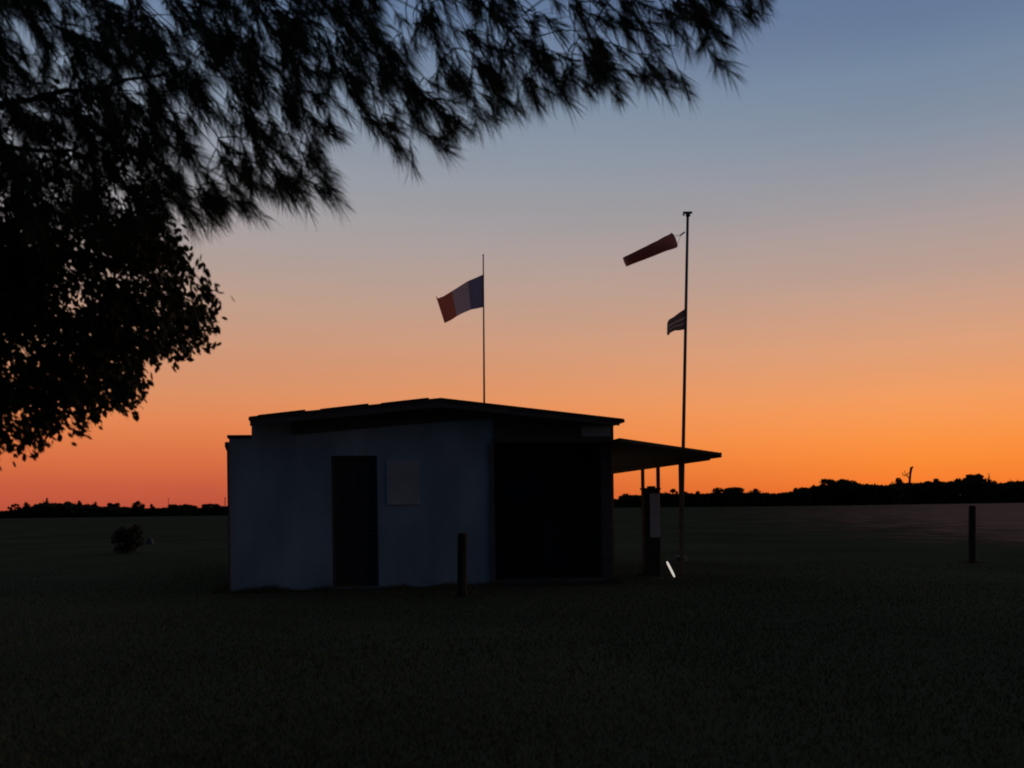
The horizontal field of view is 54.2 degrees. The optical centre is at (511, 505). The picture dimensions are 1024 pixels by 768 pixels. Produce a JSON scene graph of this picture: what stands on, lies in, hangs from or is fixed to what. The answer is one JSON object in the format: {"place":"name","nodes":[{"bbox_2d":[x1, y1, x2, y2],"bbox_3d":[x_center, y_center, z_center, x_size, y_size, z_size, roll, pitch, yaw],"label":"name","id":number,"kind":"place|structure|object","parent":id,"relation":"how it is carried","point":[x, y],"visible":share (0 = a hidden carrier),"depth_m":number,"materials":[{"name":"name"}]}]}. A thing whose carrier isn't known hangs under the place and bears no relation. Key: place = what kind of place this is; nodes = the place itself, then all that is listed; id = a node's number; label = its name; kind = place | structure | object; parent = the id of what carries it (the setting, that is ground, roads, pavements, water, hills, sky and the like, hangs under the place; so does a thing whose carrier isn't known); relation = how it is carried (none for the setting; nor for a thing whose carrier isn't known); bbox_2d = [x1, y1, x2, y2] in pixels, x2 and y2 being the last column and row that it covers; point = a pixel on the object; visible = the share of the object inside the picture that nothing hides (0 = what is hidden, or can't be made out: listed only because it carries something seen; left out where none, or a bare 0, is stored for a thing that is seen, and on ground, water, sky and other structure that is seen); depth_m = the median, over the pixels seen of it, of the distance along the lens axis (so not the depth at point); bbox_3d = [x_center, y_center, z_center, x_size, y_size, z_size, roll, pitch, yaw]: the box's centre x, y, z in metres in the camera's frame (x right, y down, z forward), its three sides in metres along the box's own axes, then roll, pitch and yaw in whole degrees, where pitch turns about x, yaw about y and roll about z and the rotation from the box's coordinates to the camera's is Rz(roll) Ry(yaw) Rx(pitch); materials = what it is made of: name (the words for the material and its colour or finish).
{"place":"outdoors","nodes":[
{"label":"outdoors","id":0,"kind":"place"},
{"bbox_2d":[0,504,1023,767],"bbox_3d":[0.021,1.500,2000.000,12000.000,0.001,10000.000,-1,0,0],"label":"ground","id":1,"kind":"structure","parent":0,"point":[26,544],"depth_m":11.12,"materials":[{"name":"green plant"}]},
{"bbox_2d":[7,503,20,517],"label":"round tree","id":2,"kind":"object","parent":1,"relation":"on","point":[18,508],"visible":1,"depth_m":287.98,"materials":[{"name":"plant"}]},
{"bbox_2d":[22,502,30,517],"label":"round tree","id":3,"kind":"object","parent":1,"relation":"on","point":[26,509],"visible":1,"depth_m":288.04,"materials":[{"name":"plant"}]},
{"bbox_2d":[107,502,119,507],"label":"broad tree","id":4,"kind":"object","parent":1,"relation":"on","point":[117,504],"visible":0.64,"depth_m":285.75,"materials":[{"name":"plant"}]},
{"bbox_2d":[0,79,234,470],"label":"leafy tree","id":5,"kind":"object","parent":1,"relation":"on","point":[31,296],"visible":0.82,"depth_m":5.40,"materials":[{"name":"green plant"}]},
{"bbox_2d":[110,524,144,552],"bbox_3d":[-13.838,1.188,36.009,1.157,1.127,1.136,-1,0,0],"label":"shrub","id":6,"kind":"object","parent":1,"relation":"on","point":[128,537],"visible":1,"depth_m":35.77,"materials":[{"name":"green plant"}]},
{"bbox_2d":[131,501,144,516],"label":"round tree","id":7,"kind":"object","parent":1,"relation":"on","point":[140,508],"visible":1,"depth_m":283.45,"materials":[{"name":"plant"}]},
{"bbox_2d":[145,538,154,543],"bbox_3d":[-16.485,1.595,45.535,0.340,0.270,0.340,-1,0,0],"label":"edge marker","id":8,"kind":"object","parent":1,"relation":"on","point":[149,541],"visible":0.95,"depth_m":45.42,"materials":[{"name":"plastic"}]},
{"bbox_2d":[149,504,154,515],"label":"round tree","id":9,"kind":"object","parent":1,"relation":"on","point":[151,508],"visible":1,"depth_m":283.44,"materials":[{"name":"plant"}]},
{"bbox_2d":[167,504,197,508],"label":"broad tree","id":10,"kind":"object","parent":1,"relation":"on","point":[187,506],"visible":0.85,"depth_m":279.99,"materials":[{"name":"plant"}]},
{"bbox_2d":[201,504,226,515],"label":"broad tree","id":11,"kind":"object","parent":1,"relation":"on","point":[207,507],"visible":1,"depth_m":277.97,"materials":[{"name":"plant"}]},
{"bbox_2d":[0,0,778,281],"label":"pine tree","id":12,"kind":"object","parent":1,"relation":"on","point":[131,119],"visible":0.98,"depth_m":4.62,"materials":[{"name":"green plant"}]},
{"bbox_2d":[457,533,466,596],"bbox_3d":[-0.829,1.032,16.704,0.172,1.160,0.170,-1,0,0],"label":"wooden post","id":13,"kind":"object","parent":1,"relation":"on","point":[462,564],"visible":0.85,"depth_m":16.63,"materials":[{"name":"brown wood"}]},
{"bbox_2d":[225,398,721,591],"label":"clubhouse","id":14,"kind":"structure","parent":1,"relation":"on","point":[400,492],"depth_m":18.65,"materials":[{"name":"white"}]},
{"bbox_2d":[331,456,378,586],"bbox_3d":[-2.915,0.307,18.589,0.834,2.467,0.121,-1,0,-8],"label":"door","id":15,"kind":"structure","parent":14,"relation":"in","point":[354,478],"depth_m":18.59,"materials":[{"name":"brown wood"}]},
{"bbox_2d":[503,472,546,571],"bbox_3d":[0.274,0.336,20.891,0.900,2.080,0.040,-1,0,-8],"label":"porch door","id":16,"kind":"structure","parent":14,"relation":"in","point":[524,493],"depth_m":20.88,"materials":[{"name":"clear glass"}]},
{"bbox_2d":[482,254,484,402],"bbox_3d":[-0.866,-3.016,30.000,0.234,9.057,0.234,-1,0,0],"label":"flagpole","id":17,"kind":"object","parent":1,"relation":"on","point":[483,343],"visible":0.34,"depth_m":29.98,"materials":[{"name":"grey metal"}]},
{"bbox_2d":[436,275,483,322],"bbox_3d":[-1.567,-6.210,29.974,1.448,1.437,0.146,-1,0,0],"label":"flag","id":18,"kind":"object","parent":17,"relation":"attached to","point":[465,297],"visible":1,"depth_m":29.97,"materials":[{"name":"fabric"}]},
{"bbox_2d":[0,478,1023,517],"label":"treeline","id":19,"kind":"object","parent":1,"relation":"on","point":[969,491],"visible":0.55,"depth_m":383.85,"materials":[{"name":"plant"}]},
{"bbox_2d":[618,493,635,497],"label":"round tree","id":20,"kind":"object","parent":1,"relation":"on","point":[624,495],"visible":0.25,"depth_m":517.16,"materials":[{"name":"plant"}]},
{"bbox_2d":[640,486,660,575],"bbox_3d":[2.937,0.519,21.144,0.380,1.880,0.280,-1,0,-8],"label":"cabinet","id":21,"kind":"object","parent":1,"relation":"on","point":[650,518],"visible":1,"depth_m":21.02,"materials":[{"name":"white paint"}]},
{"bbox_2d":[666,560,675,578],"bbox_3d":[3.186,1.282,20.061,0.196,0.393,0.044,-1,0,0],"label":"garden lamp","id":22,"kind":"object","parent":1,"relation":"on","point":[670,568],"visible":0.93,"depth_m":20.05,"materials":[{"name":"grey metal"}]},
{"bbox_2d":[675,211,691,561],"bbox_3d":[4.462,-3.104,26.000,0.572,9.087,0.311,-1,0,0],"label":"windsock mast","id":23,"kind":"object","parent":1,"relation":"on","point":[677,558],"visible":0.76,"depth_m":25.97,"materials":[{"name":"grey metal"}]},
{"bbox_2d":[623,231,684,265],"bbox_3d":[3.696,-6.684,26.000,1.627,0.889,0.407,-1,0,0],"label":"windsock","id":24,"kind":"object","parent":23,"relation":"attached to","point":[665,243],"visible":1,"depth_m":25.87,"materials":[{"name":"fabric"}]},
{"bbox_2d":[667,309,684,334],"bbox_3d":[4.263,-4.776,25.953,0.489,0.693,0.104,-1,0,0],"label":"flag","id":25,"kind":"object","parent":23,"relation":"attached to","point":[675,322],"visible":1,"depth_m":25.95,"materials":[{"name":"fabric"}]},
{"bbox_2d":[968,505,975,562],"bbox_3d":[10.887,0.718,23.650,0.172,1.460,0.170,-1,0,0],"label":"wooden post","id":26,"kind":"object","parent":1,"relation":"on","point":[972,533],"visible":0.85,"depth_m":23.58,"materials":[{"name":"brown wood"}]},
{"bbox_2d":[0,0,1023,510],"label":"sky","id":27,"kind":"structure","parent":0,"point":[855,306],"materials":[{"name":"orange"}]},
{"bbox_2d":[765,503,1023,542],"bbox_3d":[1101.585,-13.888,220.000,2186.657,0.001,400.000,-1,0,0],"label":"field","id":28,"kind":"structure","parent":0,"point":[991,517],"depth_m":85.76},
{"bbox_2d":[711,486,744,499],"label":"broad tree","id":29,"kind":"object","parent":28,"relation":"on","point":[716,492],"visible":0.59,"depth_m":409.27,"materials":[{"name":"plant"}]},
{"bbox_2d":[749,488,761,492],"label":"round tree","id":30,"kind":"object","parent":28,"relation":"on","point":[754,490],"visible":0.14,"depth_m":404.95,"materials":[{"name":"green plant"}]},
{"bbox_2d":[793,487,816,494],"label":"ragged tree","id":31,"kind":"object","parent":28,"relation":"on","point":[799,489],"visible":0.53,"depth_m":389.77,"materials":[{"name":"green plant"}]},
{"bbox_2d":[814,478,864,504],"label":"broad tree","id":32,"kind":"object","parent":28,"relation":"on","point":[843,487],"visible":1,"depth_m":379.08,"materials":[{"name":"plant"}]},
{"bbox_2d":[891,478,906,487],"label":"round tree","id":33,"kind":"object","parent":28,"relation":"on","point":[898,481],"visible":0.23,"depth_m":389.05,"materials":[{"name":"green plant"}]},
{"bbox_2d":[902,466,912,502],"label":"dead tree","id":34,"kind":"object","parent":28,"relation":"on","point":[909,477],"visible":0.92,"depth_m":389.70,"materials":[{"name":"brown wood"}]},
{"bbox_2d":[920,478,947,503],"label":"ragged tree","id":35,"kind":"object","parent":28,"relation":"on","point":[936,484],"visible":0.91,"depth_m":387.37,"materials":[{"name":"plant"}]},
{"bbox_2d":[953,473,983,487],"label":"round tree","id":36,"kind":"object","parent":28,"relation":"on","point":[970,477],"visible":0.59,"depth_m":387.04,"materials":[{"name":"green plant"}]}
]}

